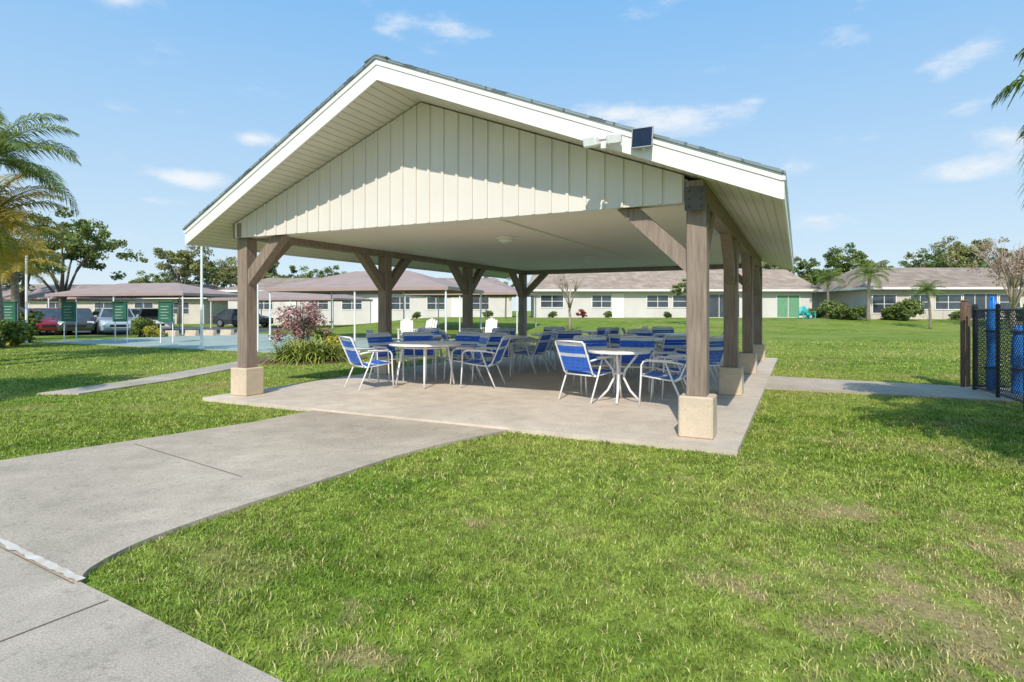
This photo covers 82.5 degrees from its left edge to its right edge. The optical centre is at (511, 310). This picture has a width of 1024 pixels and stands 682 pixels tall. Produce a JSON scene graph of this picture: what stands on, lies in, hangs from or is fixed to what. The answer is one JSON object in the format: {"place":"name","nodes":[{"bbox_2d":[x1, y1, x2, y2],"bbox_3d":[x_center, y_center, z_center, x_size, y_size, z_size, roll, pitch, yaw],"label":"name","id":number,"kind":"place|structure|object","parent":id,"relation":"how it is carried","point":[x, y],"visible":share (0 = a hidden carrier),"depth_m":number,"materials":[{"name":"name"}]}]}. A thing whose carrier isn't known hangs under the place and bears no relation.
{"place":"outdoors","nodes":[
{"label":"outdoors","id":0,"kind":"place"},
{"bbox_2d":[0,543,282,681],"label":"sidewalk","id":1,"kind":"structure","parent":0,"point":[111,639],"depth_m":2.34,"materials":[{"name":"concrete"}]},
{"bbox_2d":[0,538,84,580],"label":"sidewalk edge","id":2,"kind":"object","parent":1,"relation":"on","point":[56,567],"visible":1,"depth_m":3.06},
{"bbox_2d":[37,355,271,394],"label":"path","id":3,"kind":"structure","parent":0,"point":[174,376],"depth_m":10.87,"materials":[{"name":"concrete"}]},
{"bbox_2d":[0,311,1023,681],"bbox_3d":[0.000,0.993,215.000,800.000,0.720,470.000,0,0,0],"label":"ground","id":4,"kind":"structure","parent":0,"point":[812,329],"depth_m":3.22,"materials":[{"name":"plant"}]},
{"bbox_2d":[3,301,18,320],"bbox_3d":[-21.077,0.483,24.511,0.620,1.700,0.182,0,0,0],"label":"scoreboard","id":5,"kind":"object","parent":4,"relation":"on","point":[11,310],"visible":0.65,"depth_m":24.45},
{"bbox_2d":[0,318,31,347],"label":"shrub","id":6,"kind":"object","parent":4,"relation":"on","point":[11,330],"visible":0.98,"depth_m":21.05,"materials":[{"name":"green plant"}]},
{"bbox_2d":[25,256,27,342],"bbox_3d":[-19.956,-0.447,24.000,0.180,3.600,0.171,0,0,0],"label":"white pole","id":7,"kind":"object","parent":4,"relation":"on","point":[26,297],"visible":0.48,"depth_m":23.97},
{"bbox_2d":[18,309,45,329],"bbox_3d":[-22.641,0.571,26.067,2.715,1.847,2.174,0,0,-19],"label":"shrub","id":8,"kind":"object","parent":4,"relation":"on","point":[32,319],"visible":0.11,"depth_m":26.40,"materials":[{"name":"green plant"}]},
{"bbox_2d":[0,241,67,322],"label":"palm tree","id":9,"kind":"object","parent":4,"relation":"on","point":[13,276],"visible":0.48,"depth_m":25.89,"materials":[{"name":"green plant"}]},
{"bbox_2d":[0,210,68,347],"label":"palm tree","id":10,"kind":"object","parent":4,"relation":"on","point":[26,246],"visible":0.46,"depth_m":21.33,"materials":[{"name":"green plant"}]},
{"bbox_2d":[0,171,72,267],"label":"palm tree","id":11,"kind":"object","parent":4,"relation":"on","point":[10,210],"visible":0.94,"depth_m":15.64,"materials":[{"name":"green plant"}]},
{"bbox_2d":[0,108,81,214],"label":"palm tree","id":12,"kind":"object","parent":4,"relation":"on","point":[21,166],"visible":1,"depth_m":14.47,"materials":[{"name":"green plant"}]},
{"bbox_2d":[2,284,227,323],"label":"house","id":13,"kind":"structure","parent":4,"relation":"on","point":[191,310],"depth_m":58.00,"materials":[{"name":"beige paint"}]},
{"bbox_2d":[129,316,159,336],"bbox_3d":[-18.615,0.863,29.464,1.374,1.157,1.369,0,0,37],"label":"shrub","id":14,"kind":"object","parent":4,"relation":"on","point":[138,324],"visible":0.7,"depth_m":29.19,"materials":[{"name":"green plant"}]},
{"bbox_2d":[128,270,176,282],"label":"tree","id":15,"kind":"object","parent":4,"relation":"on","point":[146,279],"visible":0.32,"depth_m":73.94,"materials":[{"name":"green plant"}]},
{"bbox_2d":[142,325,164,336],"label":"shrub","id":16,"kind":"object","parent":4,"relation":"on","point":[148,331],"visible":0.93,"depth_m":28.93,"materials":[{"name":"yellow plant"}]},
{"bbox_2d":[39,327,306,334],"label":"parking lot","id":17,"kind":"structure","parent":4,"relation":"on","point":[263,329],"depth_m":36.77,"materials":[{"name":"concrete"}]},
{"bbox_2d":[3,240,65,307],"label":"tree","id":18,"kind":"object","parent":17,"relation":"on","point":[22,293],"visible":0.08,"depth_m":43.66,"materials":[{"name":"green plant"}]},
{"bbox_2d":[29,308,72,334],"bbox_3d":[-25.915,0.613,32.575,2.100,1.450,4.592,0,0,-43],"label":"parked car","id":19,"kind":"object","parent":17,"relation":"on","point":[48,323],"visible":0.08,"depth_m":31.69,"materials":[{"name":"paint"}]},
{"bbox_2d":[1,206,144,307],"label":"tree","id":20,"kind":"object","parent":17,"relation":"on","point":[89,252],"visible":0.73,"depth_m":39.80,"materials":[{"name":"green plant"}]},
{"bbox_2d":[2,285,144,312],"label":"shade canopy","id":21,"kind":"object","parent":17,"relation":"on","point":[37,294],"visible":0.45,"depth_m":45.78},
{"bbox_2d":[52,308,98,334],"bbox_3d":[-24.643,0.613,32.975,2.100,1.450,4.592,0,0,-37],"label":"parked car","id":22,"kind":"object","parent":17,"relation":"on","point":[86,319],"visible":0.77,"depth_m":31.52,"materials":[{"name":"grey paint"}]},
{"bbox_2d":[94,308,138,334],"bbox_3d":[-22.699,0.613,33.475,2.100,1.450,4.592,0,0,-37],"label":"parked car","id":23,"kind":"object","parent":17,"relation":"on","point":[104,321],"visible":0.53,"depth_m":31.83,"materials":[{"name":"silver paint"}]},
{"bbox_2d":[45,283,236,334],"bbox_3d":[-22.038,-0.147,35.435,9.533,3.000,5.040,0,0,13],"label":"shade canopy","id":24,"kind":"object","parent":17,"relation":"on","point":[150,290],"visible":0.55,"depth_m":34.05,"materials":[{"name":"fabric"}]},
{"bbox_2d":[134,308,174,329],"bbox_3d":[-22.062,0.613,35.975,2.100,1.450,4.592,0,0,-34],"label":"parked car","id":25,"kind":"object","parent":17,"relation":"on","point":[151,313],"visible":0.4,"depth_m":35.07,"materials":[{"name":"paint"}]},
{"bbox_2d":[212,309,273,326],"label":"parked car","id":26,"kind":"object","parent":17,"relation":"on","point":[224,317],"visible":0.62,"depth_m":45.94,"materials":[{"name":"grey paint"}]},
{"bbox_2d":[208,290,372,327],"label":"shade canopy","id":27,"kind":"object","parent":17,"relation":"on","point":[283,297],"visible":0.62,"depth_m":42.99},
{"bbox_2d":[139,245,236,323],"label":"tree","id":28,"kind":"object","parent":4,"relation":"on","point":[183,257],"visible":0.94,"depth_m":57.73,"materials":[{"name":"green plant"}]},
{"bbox_2d":[180,257,236,288],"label":"tree","id":29,"kind":"object","parent":4,"relation":"on","point":[207,279],"visible":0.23,"depth_m":65.07,"materials":[{"name":"green plant"}]},
{"bbox_2d":[213,259,279,286],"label":"tree","id":30,"kind":"object","parent":4,"relation":"on","point":[227,270],"visible":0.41,"depth_m":61.75,"materials":[{"name":"green plant"}]},
{"bbox_2d":[41,334,454,352],"bbox_3d":[-11.133,1.393,25.791,15.000,0.120,10.000,0,0,26],"label":"court","id":31,"kind":"object","parent":4,"relation":"on","point":[214,342],"visible":0.29,"depth_m":24.10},
{"bbox_2d":[60,301,77,341],"bbox_3d":[-18.441,0.483,24.311,0.620,1.700,0.182,0,0,0],"label":"scoreboard","id":32,"kind":"object","parent":31,"relation":"on","point":[68,311],"visible":0.9,"depth_m":24.25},
{"bbox_2d":[111,301,128,341],"bbox_3d":[-16.177,0.483,24.111,0.620,1.700,0.182,0,0,0],"label":"scoreboard","id":33,"kind":"object","parent":31,"relation":"on","point":[120,311],"visible":1,"depth_m":24.05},
{"bbox_2d":[157,301,173,342],"bbox_3d":[-14.176,0.483,23.911,0.620,1.700,0.182,0,0,0],"label":"scoreboard","id":34,"kind":"object","parent":31,"relation":"on","point":[165,311],"visible":1,"depth_m":23.85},
{"bbox_2d":[198,212,204,347],"bbox_3d":[-10.866,-1.057,20.500,0.300,4.780,0.240,0,0,0],"label":"light pole","id":35,"kind":"object","parent":31,"relation":"on","point":[201,296],"visible":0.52,"depth_m":20.47,"materials":[{"name":"metal"}]},
{"bbox_2d":[266,270,483,340],"bbox_3d":[-6.295,-0.272,28.179,8.703,3.250,5.540,0,0,13],"label":"shade canopy","id":36,"kind":"object","parent":31,"relation":"on","point":[361,282],"visible":0.75,"depth_m":26.51,"materials":[{"name":"fabric"}]},
{"bbox_2d":[0,410,507,581],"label":"walkway","id":37,"kind":"structure","parent":4,"relation":"on","point":[82,511],"depth_m":4.70,"materials":[{"name":"concrete"}]},
{"bbox_2d":[267,262,299,277],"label":"tree","id":38,"kind":"object","parent":4,"relation":"on","point":[272,271],"visible":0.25,"depth_m":69.84,"materials":[{"name":"green plant"}]},
{"bbox_2d":[257,355,366,364],"bbox_3d":[-5.600,1.385,15.900,3.103,0.135,3.000,0,0,0],"label":"mulch bed","id":39,"kind":"object","parent":4,"relation":"on","point":[266,362],"visible":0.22,"depth_m":14.91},
{"bbox_2d":[257,339,307,364],"bbox_3d":[-5.867,1.093,15.119,1.682,0.695,1.595,0,0,0],"label":"strap leaf plant","id":40,"kind":"object","parent":39,"relation":"on","point":[274,353],"visible":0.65,"depth_m":14.93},
{"bbox_2d":[267,339,329,365],"bbox_3d":[-5.470,1.098,14.885,1.863,0.692,1.860,0,0,0],"label":"strap leaf plant","id":41,"kind":"object","parent":39,"relation":"on","point":[297,354],"visible":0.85,"depth_m":14.76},
{"bbox_2d":[268,299,333,347],"bbox_3d":[-5.971,0.535,16.585,1.519,1.706,1.518,0,0,40],"label":"shrub","id":42,"kind":"object","parent":39,"relation":"on","point":[300,329],"visible":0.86,"depth_m":16.46,"materials":[{"name":"pink plant"}]},
{"bbox_2d":[289,336,344,364],"bbox_3d":[-5.016,1.062,15.185,1.779,0.790,1.949,0,0,0],"label":"strap leaf plant","id":43,"kind":"object","parent":39,"relation":"on","point":[315,353],"visible":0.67,"depth_m":15.01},
{"bbox_2d":[311,344,353,362],"bbox_3d":[-4.734,1.131,15.299,1.492,0.603,1.425,0,0,41],"label":"strap leaf plant","id":44,"kind":"object","parent":39,"relation":"on","point":[328,357],"visible":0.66,"depth_m":15.17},
{"bbox_2d":[324,335,351,357],"bbox_3d":[-4.810,1.043,16.212,0.897,0.730,0.977,0,0,-40],"label":"shrub","id":45,"kind":"object","parent":39,"relation":"on","point":[330,339],"visible":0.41,"depth_m":16.09,"materials":[{"name":"yellow plant"}]},
{"bbox_2d":[293,265,340,277],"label":"tree","id":46,"kind":"object","parent":4,"relation":"on","point":[327,270],"visible":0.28,"depth_m":68.11,"materials":[{"name":"green plant"}]},
{"bbox_2d":[219,278,512,324],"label":"house","id":47,"kind":"structure","parent":4,"relation":"on","point":[426,307],"depth_m":54.00,"materials":[{"name":"white paint"}]},
{"bbox_2d":[341,301,361,309],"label":"window","id":48,"kind":"structure","parent":47,"relation":"in","point":[345,305],"depth_m":53.99,"materials":[{"name":"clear glass"}]},
{"bbox_2d":[370,298,377,322],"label":"door","id":49,"kind":"structure","parent":47,"relation":"in","point":[374,304],"depth_m":53.99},
{"bbox_2d":[392,297,409,309],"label":"window","id":50,"kind":"structure","parent":47,"relation":"in","point":[397,302],"depth_m":53.99,"materials":[{"name":"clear glass"}]},
{"bbox_2d":[427,297,444,309],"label":"window","id":51,"kind":"structure","parent":47,"relation":"in","point":[432,302],"depth_m":53.99,"materials":[{"name":"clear glass"}]},
{"bbox_2d":[451,298,461,316],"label":"door","id":52,"kind":"structure","parent":47,"relation":"in","point":[454,301],"depth_m":53.99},
{"bbox_2d":[473,297,488,309],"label":"window","id":53,"kind":"structure","parent":47,"relation":"in","point":[476,300],"depth_m":53.99,"materials":[{"name":"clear glass"}]},
{"bbox_2d":[402,279,537,333],"bbox_3d":[-2.438,-0.347,37.422,7.232,3.400,6.040,0,0,13],"label":"shade canopy","id":54,"kind":"object","parent":4,"relation":"on","point":[491,289],"visible":0.57,"depth_m":35.31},
{"bbox_2d":[202,350,777,455],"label":"concrete slab","id":55,"kind":"structure","parent":4,"relation":"on","point":[524,401],"depth_m":8.30,"materials":[{"name":"concrete"}]},
{"bbox_2d":[338,336,393,390],"bbox_3d":[-2.440,0.861,9.735,0.756,0.878,0.646,0,0,-37],"label":"patio chair","id":56,"kind":"object","parent":55,"relation":"on","point":[354,351],"visible":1,"depth_m":9.65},
{"bbox_2d":[366,332,415,382],"bbox_3d":[-2.257,0.861,10.799,0.756,0.878,0.646,0,0,41],"label":"patio chair","id":57,"kind":"object","parent":55,"relation":"on","point":[375,340],"visible":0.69,"depth_m":10.90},
{"bbox_2d":[402,332,436,380],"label":"patio chair","id":58,"kind":"object","parent":55,"relation":"on","point":[425,336],"visible":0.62,"depth_m":11.29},
{"bbox_2d":[388,341,460,387],"bbox_3d":[-1.500,0.924,10.100,1.248,0.724,1.248,0,0,38],"label":"patio table","id":59,"kind":"object","parent":55,"relation":"on","point":[426,344],"visible":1,"depth_m":9.86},
{"bbox_2d":[434,332,479,378],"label":"patio chair","id":60,"kind":"object","parent":55,"relation":"on","point":[469,336],"visible":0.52,"depth_m":11.38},
{"bbox_2d":[443,333,490,384],"bbox_3d":[-0.808,0.861,10.523,0.756,0.878,0.646,0,0,-18],"label":"patio chair","id":61,"kind":"object","parent":55,"relation":"on","point":[484,339],"visible":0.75,"depth_m":10.53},
{"bbox_2d":[460,335,511,388],"bbox_3d":[-0.427,0.861,9.931,0.756,0.878,0.646,0,0,15],"label":"patio chair","id":62,"kind":"object","parent":55,"relation":"on","point":[500,349],"visible":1,"depth_m":9.81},
{"bbox_2d":[183,54,793,439],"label":"pavilion","id":63,"kind":"structure","parent":55,"relation":"on","point":[385,164],"depth_m":7.49,"materials":[{"name":"wood"}]},
{"bbox_2d":[499,219,653,266],"bbox_3d":[1.741,-1.190,11.559,0.024,0.024,9.520,0,0,26],"label":"electrical conduit","id":64,"kind":"object","parent":63,"relation":"attached to","point":[568,240],"visible":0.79,"depth_m":9.75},
{"bbox_2d":[583,132,621,149],"bbox_3d":[0.889,-1.663,5.719,0.386,0.162,0.169,0,0,26],"label":"security light","id":65,"kind":"object","parent":63,"relation":"attached to","point":[604,140],"visible":1,"depth_m":5.70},
{"bbox_2d":[631,126,653,150],"bbox_3d":[1.261,-1.655,5.630,0.204,0.208,0.116,0,0,26],"label":"solar panel","id":66,"kind":"object","parent":63,"relation":"attached to","point":[642,137],"visible":1,"depth_m":5.60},
{"bbox_2d":[479,332,513,377],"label":"patio chair","id":67,"kind":"object","parent":55,"relation":"on","point":[507,353],"visible":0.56,"depth_m":11.30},
{"bbox_2d":[509,331,553,374],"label":"patio chair","id":68,"kind":"object","parent":55,"relation":"on","point":[543,342],"visible":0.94,"depth_m":11.95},
{"bbox_2d":[521,329,557,369],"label":"patio chair","id":69,"kind":"object","parent":55,"relation":"on","point":[551,342],"visible":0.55,"depth_m":12.86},
{"bbox_2d":[550,330,581,369],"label":"patio chair","id":70,"kind":"object","parent":55,"relation":"on","point":[567,335],"visible":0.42,"depth_m":12.62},
{"bbox_2d":[555,340,616,403],"bbox_3d":[1.064,0.861,8.450,0.756,0.878,0.646,0,0,-42],"label":"patio chair","id":71,"kind":"object","parent":55,"relation":"on","point":[586,369],"visible":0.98,"depth_m":8.30,"materials":[{"name":"fabric"}]},
{"bbox_2d":[572,335,618,392],"bbox_3d":[1.343,0.861,9.525,0.646,0.878,0.756,0,0,-6],"label":"patio chair","id":72,"kind":"object","parent":55,"relation":"on","point":[593,340],"visible":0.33,"depth_m":9.82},
{"bbox_2d":[588,348,650,403],"bbox_3d":[1.520,0.928,8.300,0.888,0.732,0.888,0,0,-29],"label":"patio table","id":73,"kind":"object","parent":55,"relation":"on","point":[620,352],"visible":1,"depth_m":8.22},
{"bbox_2d":[608,334,651,379],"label":"patio chair","id":74,"kind":"object","parent":55,"relation":"on","point":[614,339],"visible":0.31,"depth_m":10.55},
{"bbox_2d":[613,336,656,394],"bbox_3d":[1.972,0.861,9.322,0.646,0.878,0.756,0,0,17],"label":"patio chair","id":75,"kind":"object","parent":55,"relation":"on","point":[646,341],"visible":0.61,"depth_m":9.55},
{"bbox_2d":[627,329,661,371],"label":"patio chair","id":76,"kind":"object","parent":55,"relation":"on","point":[640,332],"visible":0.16,"depth_m":12.79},
{"bbox_2d":[638,356,685,406],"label":"patio chair","id":77,"kind":"object","parent":55,"relation":"on","point":[668,376],"visible":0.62,"depth_m":7.81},
{"bbox_2d":[648,352,685,398],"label":"patio chair","id":78,"kind":"object","parent":55,"relation":"on","point":[664,368],"visible":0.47,"depth_m":9.06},
{"bbox_2d":[650,335,685,384],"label":"patio chair","id":79,"kind":"object","parent":55,"relation":"on","point":[668,345],"visible":0.34,"depth_m":10.14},
{"bbox_2d":[672,336,723,385],"bbox_3d":[3.180,0.861,9.831,0.646,0.878,0.756,0,0,-24],"label":"patio chair","id":80,"kind":"object","parent":55,"relation":"on","point":[716,343],"visible":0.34,"depth_m":9.66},
{"bbox_2d":[548,273,587,329],"bbox_3d":[3.548,-0.686,35.832,2.410,4.214,2.861,0,0,27],"label":"tree","id":81,"kind":"object","parent":4,"relation":"on","point":[565,285],"visible":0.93,"depth_m":35.89,"materials":[{"name":"brown plant"}]},
{"bbox_2d":[528,269,822,317],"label":"house","id":82,"kind":"structure","parent":4,"relation":"on","point":[785,294],"depth_m":50.00,"materials":[{"name":"white paint"}]},
{"bbox_2d":[540,295,563,307],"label":"window","id":83,"kind":"structure","parent":82,"relation":"in","point":[546,301],"depth_m":49.98,"materials":[{"name":"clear glass"}]},
{"bbox_2d":[591,295,611,307],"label":"window","id":84,"kind":"structure","parent":82,"relation":"in","point":[597,301],"depth_m":49.98,"materials":[{"name":"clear glass"}]},
{"bbox_2d":[612,293,623,317],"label":"door","id":85,"kind":"structure","parent":82,"relation":"in","point":[617,298],"depth_m":49.98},
{"bbox_2d":[646,295,668,307],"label":"window","id":86,"kind":"structure","parent":82,"relation":"in","point":[652,301],"depth_m":49.98,"materials":[{"name":"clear glass"}]},
{"bbox_2d":[672,295,685,307],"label":"window","id":87,"kind":"structure","parent":82,"relation":"in","point":[678,301],"depth_m":49.98,"materials":[{"name":"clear glass"}]},
{"bbox_2d":[709,293,739,317],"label":"window","id":88,"kind":"structure","parent":82,"relation":"in","point":[716,300],"depth_m":49.98,"materials":[{"name":"glass"}]},
{"bbox_2d":[776,295,799,317],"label":"door","id":89,"kind":"structure","parent":82,"relation":"in","point":[787,306],"depth_m":49.98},
{"bbox_2d":[782,257,823,284],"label":"tree","id":90,"kind":"object","parent":4,"relation":"on","point":[802,264],"visible":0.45,"depth_m":80.38,"materials":[{"name":"green plant"}]},
{"bbox_2d":[811,269,845,317],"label":"palm tree","id":91,"kind":"object","parent":4,"relation":"on","point":[828,278],"visible":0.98,"depth_m":48.72,"materials":[{"name":"green plant"}]},
{"bbox_2d":[817,300,848,318],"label":"shrub","id":92,"kind":"object","parent":4,"relation":"on","point":[826,307],"visible":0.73,"depth_m":46.94,"materials":[{"name":"green plant"}]},
{"bbox_2d":[797,242,874,284],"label":"tree","id":93,"kind":"object","parent":4,"relation":"on","point":[834,262],"visible":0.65,"depth_m":78.63,"materials":[{"name":"green plant"}]},
{"bbox_2d":[831,306,854,319],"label":"shrub","id":94,"kind":"object","parent":4,"relation":"on","point":[843,313],"visible":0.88,"depth_m":45.32,"materials":[{"name":"green plant"}]},
{"bbox_2d":[848,305,865,319],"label":"shrub","id":95,"kind":"object","parent":4,"relation":"on","point":[859,311],"visible":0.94,"depth_m":44.62,"materials":[{"name":"green plant"}]},
{"bbox_2d":[845,260,895,320],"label":"palm tree","id":96,"kind":"object","parent":4,"relation":"on","point":[868,272],"visible":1,"depth_m":43.93,"materials":[{"name":"green plant"}]},
{"bbox_2d":[888,298,925,320],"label":"shrub","id":97,"kind":"object","parent":4,"relation":"on","point":[914,308],"visible":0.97,"depth_m":44.04,"materials":[{"name":"green plant"}]},
{"bbox_2d":[812,268,1023,318],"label":"house","id":98,"kind":"structure","parent":4,"relation":"on","point":[976,287],"depth_m":46.03,"materials":[{"name":"beige paint"}]},
{"bbox_2d":[872,294,896,313],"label":"window","id":99,"kind":"structure","parent":98,"relation":"in","point":[879,301],"depth_m":45.97,"materials":[{"name":"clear glass"}]},
{"bbox_2d":[934,294,961,309],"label":"window","id":100,"kind":"structure","parent":98,"relation":"in","point":[946,301],"depth_m":45.97,"materials":[{"name":"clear glass"}]},
{"bbox_2d":[963,293,997,318],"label":"window","id":101,"kind":"structure","parent":98,"relation":"in","point":[981,299],"depth_m":45.97,"materials":[{"name":"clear glass"}]},
{"bbox_2d":[901,248,950,267],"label":"tree","id":102,"kind":"object","parent":4,"relation":"on","point":[936,263],"visible":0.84,"depth_m":71.51,"materials":[{"name":"green plant"}]},
{"bbox_2d":[909,280,946,328],"bbox_3d":[27.110,-0.378,38.101,2.197,3.285,2.220,0,0,37],"label":"palm tree","id":103,"kind":"object","parent":4,"relation":"on","point":[928,287],"visible":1,"depth_m":37.97,"materials":[{"name":"green plant"}]},
{"bbox_2d":[903,236,1007,267],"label":"tree","id":104,"kind":"object","parent":4,"relation":"on","point":[962,252],"visible":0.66,"depth_m":77.09,"materials":[{"name":"green plant"}]},
{"bbox_2d":[968,305,970,385],"bbox_3d":[7.980,0.638,10.250,0.100,1.470,0.100,0,0,-29],"label":"fence post","id":105,"kind":"object","parent":4,"relation":"on","point":[969,345],"visible":0.3,"depth_m":10.21,"materials":[{"name":"brown wood"}]},
{"bbox_2d":[944,236,1023,328],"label":"tree","id":106,"kind":"object","parent":4,"relation":"on","point":[1013,284],"visible":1,"depth_m":37.79,"materials":[{"name":"brown plant"}]},
{"bbox_2d":[972,303,1022,402],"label":"chain link fence","id":107,"kind":"object","parent":4,"relation":"on","point":[997,343],"visible":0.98,"depth_m":8.86,"materials":[{"name":"metal"}]},
{"bbox_2d":[976,304,1022,388],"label":"chain link fence","id":108,"kind":"object","parent":4,"relation":"on","point":[986,346],"visible":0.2,"depth_m":9.78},
{"bbox_2d":[991,48,1023,210],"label":"palm tree","id":109,"kind":"object","parent":4,"relation":"on","point":[1013,84],"visible":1,"depth_m":5.99,"materials":[{"name":"green plant"}]},
{"bbox_2d":[0,0,1023,310],"label":"sky","id":110,"kind":"structure","parent":0,"point":[883,128],"materials":[{"name":"blue"}]},
{"bbox_2d":[765,376,1022,402],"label":"path","id":111,"kind":"structure","parent":0,"point":[871,387],"depth_m":9.88,"materials":[{"name":"concrete"}]},
{"bbox_2d":[960,300,968,386],"bbox_3d":[7.820,0.598,10.100,0.100,1.550,0.100,0,0,-29],"label":"fence post","id":112,"kind":"object","parent":111,"relation":"on","point":[963,343],"visible":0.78,"depth_m":10.07,"materials":[{"name":"brown wood"}]},
{"bbox_2d":[984,296,1000,390],"bbox_3d":[7.886,0.567,9.581,0.220,1.593,0.208,0,0,-11],"label":"rolled tarp","id":113,"kind":"object","parent":111,"relation":"on","point":[992,301],"visible":0.37,"depth_m":9.55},
{"bbox_2d":[1010,325,1022,393],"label":"rolled tarp","id":114,"kind":"object","parent":111,"relation":"on","point":[1016,360],"visible":0.36,"depth_m":9.22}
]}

